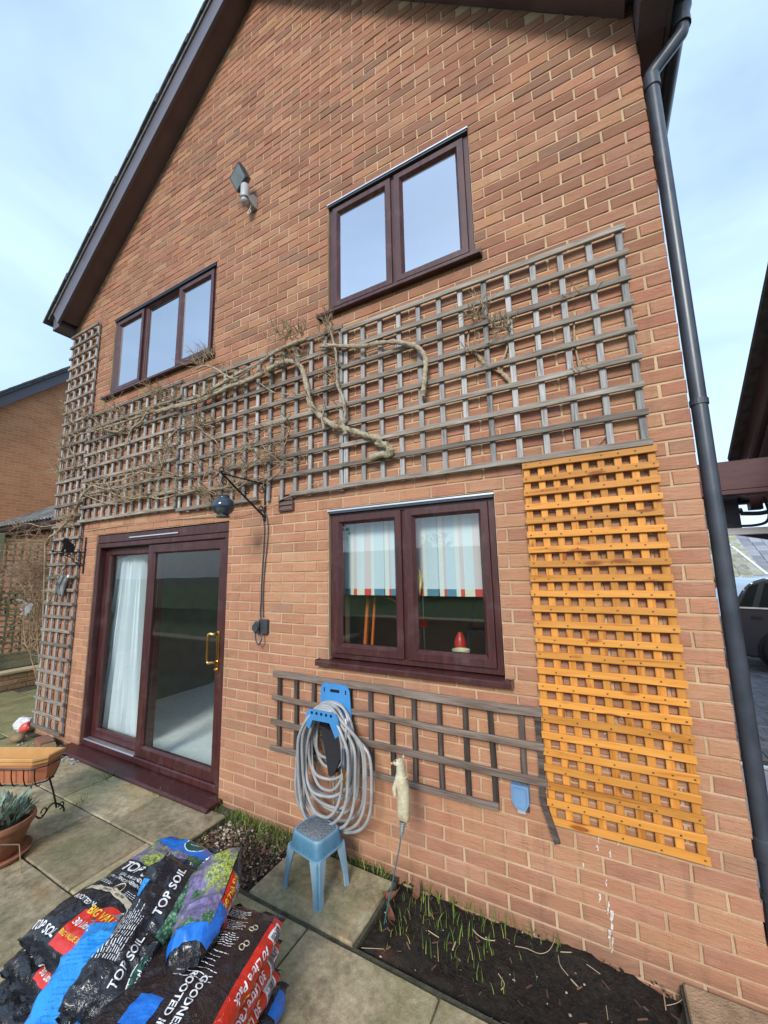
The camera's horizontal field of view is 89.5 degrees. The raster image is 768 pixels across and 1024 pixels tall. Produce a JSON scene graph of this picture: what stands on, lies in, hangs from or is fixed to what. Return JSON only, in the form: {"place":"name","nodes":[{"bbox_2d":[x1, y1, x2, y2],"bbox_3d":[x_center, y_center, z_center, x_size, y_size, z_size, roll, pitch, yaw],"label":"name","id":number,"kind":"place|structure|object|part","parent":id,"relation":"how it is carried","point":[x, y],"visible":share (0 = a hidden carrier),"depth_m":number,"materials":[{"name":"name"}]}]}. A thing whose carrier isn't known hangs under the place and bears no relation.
{"place":"outdoors","nodes":[
{"label":"outdoors","id":0,"kind":"place"},
{"bbox_2d":[0,663,37,670],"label":"lawn","id":1,"kind":"structure","parent":0,"point":[18,667],"depth_m":6.75,"materials":[{"name":"green plant"}]},
{"bbox_2d":[0,686,767,1023],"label":"patio","id":2,"kind":"structure","parent":0,"point":[330,972],"depth_m":2.12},
{"bbox_2d":[0,844,21,872],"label":"bent stalk","id":3,"kind":"object","parent":2,"relation":"on","point":[19,853],"visible":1,"depth_m":2.30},
{"bbox_2d":[9,732,24,742],"bbox_3d":[-3.945,2.424,4.167,0.192,0.093,0.115,-6,-10,28],"label":"cobble stone","id":4,"kind":"object","parent":2,"relation":"on","point":[16,737],"visible":1,"depth_m":4.12,"materials":[{"name":"beige stone"}]},
{"bbox_2d":[0,788,39,868],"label":"terracotta pot","id":5,"kind":"object","parent":2,"relation":"on","point":[18,813],"visible":0.99,"depth_m":2.48,"materials":[{"name":"ceramic"}]},
{"bbox_2d":[13,717,33,731],"bbox_3d":[-4.143,2.455,4.470,0.312,0.169,0.176,-6,-10,28],"label":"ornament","id":6,"kind":"object","parent":2,"relation":"on","point":[21,724],"visible":0.96,"depth_m":4.42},
{"bbox_2d":[0,521,52,680],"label":"bare bush","id":7,"kind":"object","parent":2,"relation":"on","point":[41,571],"visible":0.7,"depth_m":4.80,"materials":[{"name":"brown plant"}]},
{"bbox_2d":[0,754,66,818],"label":"planter stand","id":8,"kind":"object","parent":2,"relation":"on","point":[53,792],"visible":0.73,"depth_m":2.76,"materials":[{"name":"black metal"}]},
{"bbox_2d":[0,747,65,783],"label":"trough planter","id":9,"kind":"object","parent":8,"relation":"in","point":[22,757],"visible":0.97,"depth_m":2.75,"materials":[{"name":"ceramic"}]},
{"bbox_2d":[34,734,53,746],"bbox_3d":[-3.568,2.417,4.065,0.240,0.068,0.110,-8,-11,36],"label":"loose brick","id":10,"kind":"object","parent":2,"relation":"on","point":[42,740],"visible":0.71,"depth_m":4.05,"materials":[{"name":"brick"}]},
{"bbox_2d":[15,739,78,764],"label":"stone chips","id":11,"kind":"object","parent":2,"relation":"on","point":[72,762],"visible":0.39,"depth_m":3.73,"materials":[{"name":"stone"}]},
{"bbox_2d":[41,742,55,746],"bbox_3d":[-3.377,2.388,3.896,0.110,0.068,0.150,6,-11,-41],"label":"loose brick","id":12,"kind":"object","parent":2,"relation":"on","point":[52,744],"visible":0.36,"depth_m":3.91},
{"bbox_2d":[257,981,289,1023],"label":"soil sack","id":13,"kind":"object","parent":2,"relation":"on","point":[273,1011],"visible":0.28,"depth_m":1.51,"materials":[{"name":"blue plastic"}]},
{"bbox_2d":[248,968,280,1023],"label":"soil sack","id":14,"kind":"object","parent":13,"relation":"on","point":[267,991],"visible":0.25,"depth_m":1.46,"materials":[{"name":"red plastic"}]},
{"bbox_2d":[235,939,282,1023],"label":"soil sack","id":15,"kind":"object","parent":14,"relation":"on","point":[253,1000],"visible":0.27,"depth_m":1.41,"materials":[{"name":"red plastic"}]},
{"bbox_2d":[24,913,123,1023],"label":"soil sack","id":16,"kind":"object","parent":15,"relation":"on","point":[90,942],"visible":0.47,"depth_m":1.37,"materials":[{"name":"blue plastic"}]},
{"bbox_2d":[55,850,197,1023],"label":"soil sack","id":17,"kind":"object","parent":16,"relation":"on","point":[113,968],"visible":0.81,"depth_m":1.42,"materials":[{"name":"black plastic"}]},
{"bbox_2d":[89,903,285,1023],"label":"soil sack","id":18,"kind":"object","parent":15,"relation":"on","point":[216,984],"visible":0.81,"depth_m":1.33,"materials":[{"name":"black plastic"}]},
{"bbox_2d":[166,846,244,973],"bbox_3d":[-0.733,1.610,1.588,0.245,0.202,0.485,0,-9,-5],"label":"soil sack","id":19,"kind":"object","parent":18,"relation":"on","point":[212,892],"visible":0.97,"depth_m":1.52,"materials":[{"name":"plastic"}]},
{"bbox_2d":[213,808,392,878],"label":"weeds","id":20,"kind":"object","parent":2,"relation":"on","point":[237,820],"visible":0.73,"depth_m":2.66,"materials":[{"name":"green plant"}]},
{"bbox_2d":[283,815,348,911],"bbox_3d":[-0.386,1.959,2.210,0.306,0.288,0.254,-8,-11,37],"label":"step stool","id":21,"kind":"object","parent":2,"relation":"on","point":[316,841],"visible":1,"depth_m":2.16,"materials":[{"name":"blue plastic"}]},
{"bbox_2d":[330,851,398,882],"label":"wall foot soil","id":22,"kind":"structure","parent":2,"relation":"on","point":[396,878],"depth_m":2.32,"materials":[{"name":"brown soil"}]},
{"bbox_2d":[382,887,399,899],"bbox_3d":[0.036,2.059,2.101,0.099,0.051,0.036,-1,-9,-3],"label":"dead leaf","id":23,"kind":"object","parent":2,"relation":"on","point":[386,894],"visible":0.96,"depth_m":2.10,"materials":[{"name":"brown plant"}]},
{"bbox_2d":[359,881,681,1023],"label":"soil bed","id":24,"kind":"object","parent":2,"relation":"in","point":[405,957],"visible":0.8,"depth_m":1.73,"materials":[{"name":"black soil"}]},
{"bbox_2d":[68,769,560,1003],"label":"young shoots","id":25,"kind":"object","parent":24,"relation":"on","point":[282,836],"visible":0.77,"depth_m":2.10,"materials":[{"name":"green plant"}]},
{"bbox_2d":[388,903,395,920],"bbox_3d":[0.037,2.040,1.977,0.036,0.051,0.099,0,-9,-10],"label":"dead leaf","id":26,"kind":"object","parent":24,"relation":"on","point":[391,916],"visible":0.91,"depth_m":1.98,"materials":[{"name":"brown plant"}]},
{"bbox_2d":[384,755,409,924],"bbox_3d":[0.063,1.703,2.000,0.160,0.823,0.072,-6,-10,28],"label":"meerkat ornament","id":27,"kind":"object","parent":24,"relation":"on","point":[401,784],"visible":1,"depth_m":1.99,"materials":[{"name":"plastic"}]},
{"bbox_2d":[412,880,419,898],"bbox_3d":[0.175,2.057,2.106,0.036,0.051,0.100,-6,-10,28],"label":"dead leaf","id":28,"kind":"object","parent":24,"relation":"on","point":[416,893],"visible":1,"depth_m":2.11,"materials":[{"name":"brown plant"}]},
{"bbox_2d":[368,929,682,1017],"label":"dry stalks","id":29,"kind":"object","parent":24,"relation":"on","point":[539,953],"visible":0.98,"depth_m":1.79,"materials":[{"name":"plant"}]},
{"bbox_2d":[0,0,767,527],"label":"sky","id":30,"kind":"structure","parent":0,"point":[80,79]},
{"bbox_2d":[423,610,767,1023],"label":"ground","id":31,"kind":"structure","parent":0,"point":[682,1020],"depth_m":1.60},
{"bbox_2d":[0,664,38,692],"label":"raised bed wall","id":32,"kind":"structure","parent":31,"relation":"on","point":[17,678],"depth_m":6.20,"materials":[{"name":"stone"}]},
{"bbox_2d":[0,568,47,652],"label":"evergreen bush","id":33,"kind":"object","parent":31,"relation":"on","point":[11,600],"visible":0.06,"depth_m":7.54,"materials":[{"name":"green plant"}]},
{"bbox_2d":[0,505,55,663],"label":"neighbour garage","id":34,"kind":"structure","parent":31,"relation":"on","point":[46,513],"depth_m":8.59,"materials":[{"name":"brick"}]},
{"bbox_2d":[0,366,69,528],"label":"neighbour house","id":35,"kind":"structure","parent":31,"relation":"on","point":[30,419],"depth_m":9.96,"materials":[{"name":"brick"}]},
{"bbox_2d":[197,817,288,891],"bbox_3d":[-0.935,2.204,2.519,0.665,0.037,0.500,-6,-10,28],"label":"gravel bed","id":36,"kind":"object","parent":31,"relation":"on","point":[254,865],"visible":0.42,"depth_m":2.50,"materials":[{"name":"brown stone"}]},
{"bbox_2d":[202,817,665,1022],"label":"pebbles","id":37,"kind":"object","parent":36,"relation":"on","point":[242,832],"visible":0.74,"depth_m":2.57,"materials":[{"name":"stone"}]},
{"bbox_2d":[196,817,679,1023],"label":"bark chips","id":38,"kind":"object","parent":36,"relation":"on","point":[254,871],"visible":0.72,"depth_m":2.46,"materials":[{"name":"brown wood"}]},
{"bbox_2d":[34,0,767,1015],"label":"brick house","id":39,"kind":"structure","parent":31,"relation":"on","point":[390,154],"depth_m":2.64,"materials":[{"name":"brick"}]},
{"bbox_2d":[30,522,82,736],"bbox_3d":[-3.732,1.275,4.422,0.677,2.296,0.042,-6,-10,28],"label":"trellis","id":40,"kind":"object","parent":39,"relation":"attached to","point":[53,672],"visible":0.87,"depth_m":4.38,"materials":[{"name":"grey wood"}]},
{"bbox_2d":[55,575,69,595],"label":"gloves","id":41,"kind":"object","parent":40,"relation":"hanging from","point":[62,581],"visible":1,"depth_m":4.38,"materials":[{"name":"grey fabric"}]},
{"bbox_2d":[51,537,86,573],"bbox_3d":[-3.452,0.471,4.243,0.024,0.409,0.319,-6,-10,28],"label":"cat bracket","id":42,"kind":"object","parent":39,"relation":"attached to","point":[68,546],"visible":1,"depth_m":4.26,"materials":[{"name":"black metal"}]},
{"bbox_2d":[51,322,100,521],"bbox_3d":[-3.811,-1.129,4.801,0.667,2.468,0.042,-6,-10,28],"label":"trellis","id":43,"kind":"object","parent":39,"relation":"attached to","point":[79,397],"visible":0.83,"depth_m":4.80,"materials":[{"name":"grey wood"}]},
{"bbox_2d":[102,554,147,737],"bbox_3d":[-2.902,1.426,4.264,0.922,1.980,0.094,-6,-10,28],"label":"curtain","id":44,"kind":"object","parent":39,"relation":"hanging from","point":[121,690],"visible":0.77,"depth_m":4.18,"materials":[{"name":"white fabric"}]},
{"bbox_2d":[77,380,183,522],"bbox_3d":[-2.753,-0.587,4.149,1.782,1.309,0.040,-6,-10,28],"label":"trellis","id":45,"kind":"object","parent":39,"relation":"attached to","point":[144,451],"visible":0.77,"depth_m":4.12,"materials":[{"name":"grey wood"}]},
{"bbox_2d":[1,401,305,603],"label":"climbing plant","id":46,"kind":"object","parent":45,"relation":"attached to","point":[80,499],"visible":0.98,"depth_m":3.57,"materials":[{"name":"brown plant"}]},
{"bbox_2d":[61,522,228,813],"bbox_3d":[-2.271,1.258,3.676,2.302,2.187,0.305,-6,-10,28],"label":"patio door","id":47,"kind":"structure","parent":39,"relation":"in","point":[188,782],"depth_m":3.67,"materials":[{"name":"plastic"}]},
{"bbox_2d":[100,262,216,400],"bbox_3d":[-2.457,-1.899,4.230,1.944,1.020,0.142,-6,-10,28],"label":"window","id":48,"kind":"structure","parent":39,"relation":"in","point":[159,330],"depth_m":4.22,"materials":[{"name":"brown plastic"}]},
{"bbox_2d":[87,481,319,530],"bbox_3d":[-1.931,0.008,3.637,3.338,0.184,0.022,-6,-10,28],"label":"wall wire","id":49,"kind":"object","parent":39,"relation":"attached to","point":[204,517],"depth_m":3.48,"materials":[{"name":"black plastic"}]},
{"bbox_2d":[219,467,266,520],"bbox_3d":[-1.067,-0.126,2.940,0.022,0.353,0.457,-6,-10,28],"label":"hanging bracket","id":50,"kind":"object","parent":39,"relation":"attached to","point":[226,479],"visible":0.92,"depth_m":2.99,"materials":[{"name":"black metal"}]},
{"bbox_2d":[212,482,234,517],"bbox_3d":[-1.150,-0.090,2.778,0.156,0.256,0.156,-6,-10,28],"label":"hanging pot","id":51,"kind":"object","parent":50,"relation":"hanging from","point":[223,506],"visible":1,"depth_m":2.72,"materials":[{"name":"ceramic"}]},
{"bbox_2d":[230,161,256,213],"bbox_3d":[-1.324,-2.977,3.612,0.213,0.419,0.215,-6,-10,28],"label":"security light","id":52,"kind":"object","parent":39,"relation":"attached to","point":[240,178],"visible":1,"depth_m":3.57,"materials":[{"name":"grey plastic"}]},
{"bbox_2d":[175,324,343,512],"bbox_3d":[-1.133,-0.705,3.282,1.904,1.289,0.042,-6,-10,28],"label":"trellis","id":53,"kind":"object","parent":39,"relation":"attached to","point":[310,451],"visible":0.74,"depth_m":3.17,"materials":[{"name":"grey wood"}]},
{"bbox_2d":[37,299,427,502],"bbox_3d":[-1.979,-0.872,3.587,5.018,1.506,0.296,-6,-10,28],"label":"climbing plant","id":54,"kind":"object","parent":53,"relation":"attached to","point":[376,438],"visible":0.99,"depth_m":3.14,"materials":[{"name":"brown plant"}]},
{"bbox_2d":[252,619,268,645],"bbox_3d":[-0.942,0.916,2.951,0.115,0.190,0.066,-6,-10,28],"label":"outdoor socket","id":55,"kind":"object","parent":39,"relation":"attached to","point":[260,626],"visible":1,"depth_m":2.94,"materials":[{"name":"black plastic"}]},
{"bbox_2d":[257,507,268,618],"bbox_3d":[-0.968,0.436,3.059,0.131,0.973,0.010,-6,-10,28],"label":"wall cable","id":56,"kind":"object","parent":39,"relation":"attached to","point":[262,576],"depth_m":3.04,"materials":[{"name":"black plastic"}]},
{"bbox_2d":[363,595,427,644],"bbox_3d":[0.049,0.789,2.818,0.575,0.471,0.204,-6,-10,28],"label":"desk lamp","id":57,"kind":"object","parent":39,"relation":"on","point":[423,623],"visible":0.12,"depth_m":2.90,"materials":[{"name":"orange metal"}]},
{"bbox_2d":[316,126,482,320],"bbox_3d":[0.059,-2.078,2.881,1.304,1.020,0.142,-6,-10,28],"label":"window","id":58,"kind":"structure","parent":39,"relation":"in","point":[411,223],"depth_m":2.83,"materials":[{"name":"brown plastic"}]},
{"bbox_2d":[345,514,482,596],"bbox_3d":[0.205,0.261,2.649,1.140,0.610,0.049,-6,-10,28],"label":"roller blind","id":59,"kind":"object","parent":39,"relation":"attached to","point":[449,558],"depth_m":2.58,"materials":[{"name":"white fabric"}]},
{"bbox_2d":[315,492,514,689],"bbox_3d":[0.133,0.476,2.506,1.314,1.076,0.177,-6,-10,28],"label":"window","id":60,"kind":"structure","parent":39,"relation":"in","point":[408,659],"depth_m":2.44,"materials":[{"name":"brown plastic"}]},
{"bbox_2d":[270,670,560,844],"bbox_3d":[0.015,1.376,2.357,1.895,0.615,0.056,-6,-10,28],"label":"trellis","id":61,"kind":"object","parent":39,"relation":"attached to","point":[521,742],"visible":0.85,"depth_m":2.20,"materials":[{"name":"grey wood"}]},
{"bbox_2d":[305,682,351,738],"bbox_3d":[-0.351,1.259,2.475,0.270,0.267,0.150,-6,-10,28],"label":"hose hanger","id":62,"kind":"object","parent":61,"relation":"attached to","point":[339,693],"visible":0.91,"depth_m":2.49,"materials":[{"name":"blue plastic"}]},
{"bbox_2d":[319,721,340,817],"bbox_3d":[-0.336,1.621,2.461,0.205,0.565,0.063,-6,-10,28],"label":"black pouch","id":63,"kind":"object","parent":62,"relation":"hanging from","point":[332,748],"visible":0.73,"depth_m":2.44,"materials":[{"name":"black fabric"}]},
{"bbox_2d":[294,700,372,834],"bbox_3d":[-0.303,1.562,2.377,0.556,0.712,0.198,-6,-10,28],"label":"garden hose","id":64,"kind":"object","parent":62,"relation":"hanging from","point":[307,738],"visible":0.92,"depth_m":2.36,"materials":[{"name":"grey rubber"}]},
{"bbox_2d":[452,647,469,652],"bbox_3d":[0.510,0.944,2.560,0.120,0.070,0.118,-6,-10,28],"label":"cream bowl","id":65,"kind":"object","parent":39,"relation":"on","point":[466,650],"visible":0.34,"depth_m":2.60,"materials":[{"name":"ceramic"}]},
{"bbox_2d":[454,632,466,647],"bbox_3d":[0.542,0.931,2.751,0.084,0.150,0.083,-6,-10,28],"label":"candle","id":66,"kind":"object","parent":65,"relation":"on","point":[460,640],"visible":0.68,"depth_m":2.73,"materials":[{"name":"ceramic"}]},
{"bbox_2d":[466,597,485,653],"bbox_3d":[0.746,1.028,3.085,0.451,1.156,0.155,-6,-10,28],"label":"step ladder","id":67,"kind":"object","parent":39,"relation":"in","point":[470,629],"visible":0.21,"depth_m":3.10,"materials":[{"name":"blue metal"}]},
{"bbox_2d":[341,222,652,488],"bbox_3d":[0.499,-0.856,2.413,1.832,1.244,0.042,-6,-10,28],"label":"trellis","id":68,"kind":"object","parent":39,"relation":"attached to","point":[634,357],"visible":0.95,"depth_m":2.28,"materials":[{"name":"grey wood"}]},
{"bbox_2d":[455,279,605,444],"bbox_3d":[0.805,-0.867,2.163,0.805,1.078,0.201,-6,-10,28],"label":"climbing plant","id":69,"kind":"object","parent":68,"relation":"attached to","point":[505,376],"visible":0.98,"depth_m":2.30,"materials":[{"name":"brown plant"}]},
{"bbox_2d":[511,780,530,814],"bbox_3d":[0.700,1.470,1.983,0.086,0.140,0.056,-6,-10,28],"label":"socket box","id":70,"kind":"object","parent":39,"relation":"attached to","point":[520,796],"visible":0.98,"depth_m":1.97,"materials":[{"name":"blue plastic"}]},
{"bbox_2d":[522,444,711,866],"bbox_3d":[1.071,0.601,1.901,0.630,1.836,0.036,-6,-10,28],"label":"trellis","id":71,"kind":"object","parent":39,"relation":"attached to","point":[670,773],"visible":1,"depth_m":1.87,"materials":[{"name":"orange wood"}]},
{"bbox_2d":[708,535,763,588],"bbox_3d":[12.366,3.019,14.885,1.950,4.452,6.100,-6,-10,28],"label":"bungalow","id":72,"kind":"object","parent":31,"relation":"on","point":[742,565],"visible":0.2,"depth_m":12.84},
{"bbox_2d":[730,544,767,573],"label":"valley flashing","id":73,"kind":"object","parent":72,"relation":"attached to","point":[750,561],"visible":0.44,"depth_m":12.75,"materials":[{"name":"white plastic"}]},
{"bbox_2d":[735,535,767,572],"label":"bungalow","id":74,"kind":"object","parent":31,"relation":"on","point":[756,549],"visible":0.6,"depth_m":13.92,"materials":[{"name":"tile"}]},
{"bbox_2d":[702,264,767,529],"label":"side garage","id":75,"kind":"structure","parent":0,"point":[749,439],"depth_m":3.67,"materials":[{"name":"wood"}]},
{"bbox_2d":[697,457,767,498],"bbox_3d":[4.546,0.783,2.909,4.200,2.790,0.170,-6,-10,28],"label":"gateway beam","id":76,"kind":"structure","parent":75,"relation":"attached to","point":[743,477],"depth_m":3.63,"materials":[{"name":"paint"}]},
{"bbox_2d":[706,526,767,535],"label":"silver rail","id":77,"kind":"object","parent":75,"relation":"attached to","point":[748,531],"depth_m":3.96,"materials":[{"name":"silver metal"}]},
{"bbox_2d":[738,534,767,539],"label":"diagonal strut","id":78,"kind":"object","parent":75,"relation":"attached to","point":[762,536],"depth_m":4.21,"materials":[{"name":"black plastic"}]},
{"bbox_2d":[723,646,767,933],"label":"driveway","id":79,"kind":"structure","parent":0,"point":[758,670],"depth_m":5.04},
{"bbox_2d":[716,574,767,667],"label":"parked car","id":80,"kind":"object","parent":79,"relation":"on","point":[752,592],"visible":0.4,"depth_m":6.36,"materials":[{"name":"grey paint"}]},
{"bbox_3d":[6.064,1.383,6.435,0.311,0.370,0.073,-3,-9,13],"label":"rear quarter window","id":81,"kind":"part","parent":80,"relation":"part of","materials":[{"name":"black glass"}]},
{"bbox_3d":[6.444,1.336,6.244,0.680,0.450,0.098,-6,-10,28],"label":"window","id":82,"kind":"part","parent":80,"relation":"part of","materials":[{"name":"black glass"}]},
{"bbox_2d":[740,761,767,771],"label":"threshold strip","id":83,"kind":"object","parent":79,"relation":"on","point":[765,768],"depth_m":3.28,"materials":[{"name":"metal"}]},
{"bbox_2d":[741,767,767,911],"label":"concrete path","id":84,"kind":"structure","parent":0,"point":[766,777],"depth_m":2.82,"materials":[{"name":"grey concrete"}]},
{"bbox_3d":[-1.345,1.987,1.614,0.513,0.144,0.719,-6,-10,28],"label":"soil sack","id":85,"kind":"object","parent":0,"visible":0},
{"bbox_2d":[0,979,30,1023],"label":"soil sack","id":86,"kind":"object","parent":85,"relation":"on","point":[14,1009],"visible":0.06,"depth_m":1.43,"materials":[{"name":"black plastic"}]},
{"bbox_2d":[0,947,51,1009],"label":"soil sack","id":87,"kind":"object","parent":86,"relation":"on","point":[24,975],"visible":0.06,"depth_m":1.47,"materials":[{"name":"black plastic"}]},
{"bbox_2d":[16,836,217,974],"bbox_3d":[-1.129,1.723,1.745,0.450,0.144,0.681,-6,-10,28],"label":"soil sack","id":88,"kind":"object","parent":87,"relation":"on","point":[49,940],"visible":0.66,"depth_m":1.64,"materials":[{"name":"black plastic"}]},
{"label":"raised bed soil","id":89,"kind":"structure","parent":0,"visible":0},
{"bbox_2d":[0,533,52,669],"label":"trellis fence","id":90,"kind":"object","parent":89,"relation":"on","point":[10,659],"visible":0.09,"depth_m":6.65,"materials":[{"name":"brown wood"}]},
{"bbox_2d":[16,599,32,615],"bbox_3d":[-6.207,1.645,6.676,0.012,0.296,0.250,-6,-10,28],"label":"lizard ornament","id":91,"kind":"object","parent":90,"relation":"attached to","point":[27,609],"visible":0.66,"depth_m":6.70,"materials":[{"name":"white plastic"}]}
]}

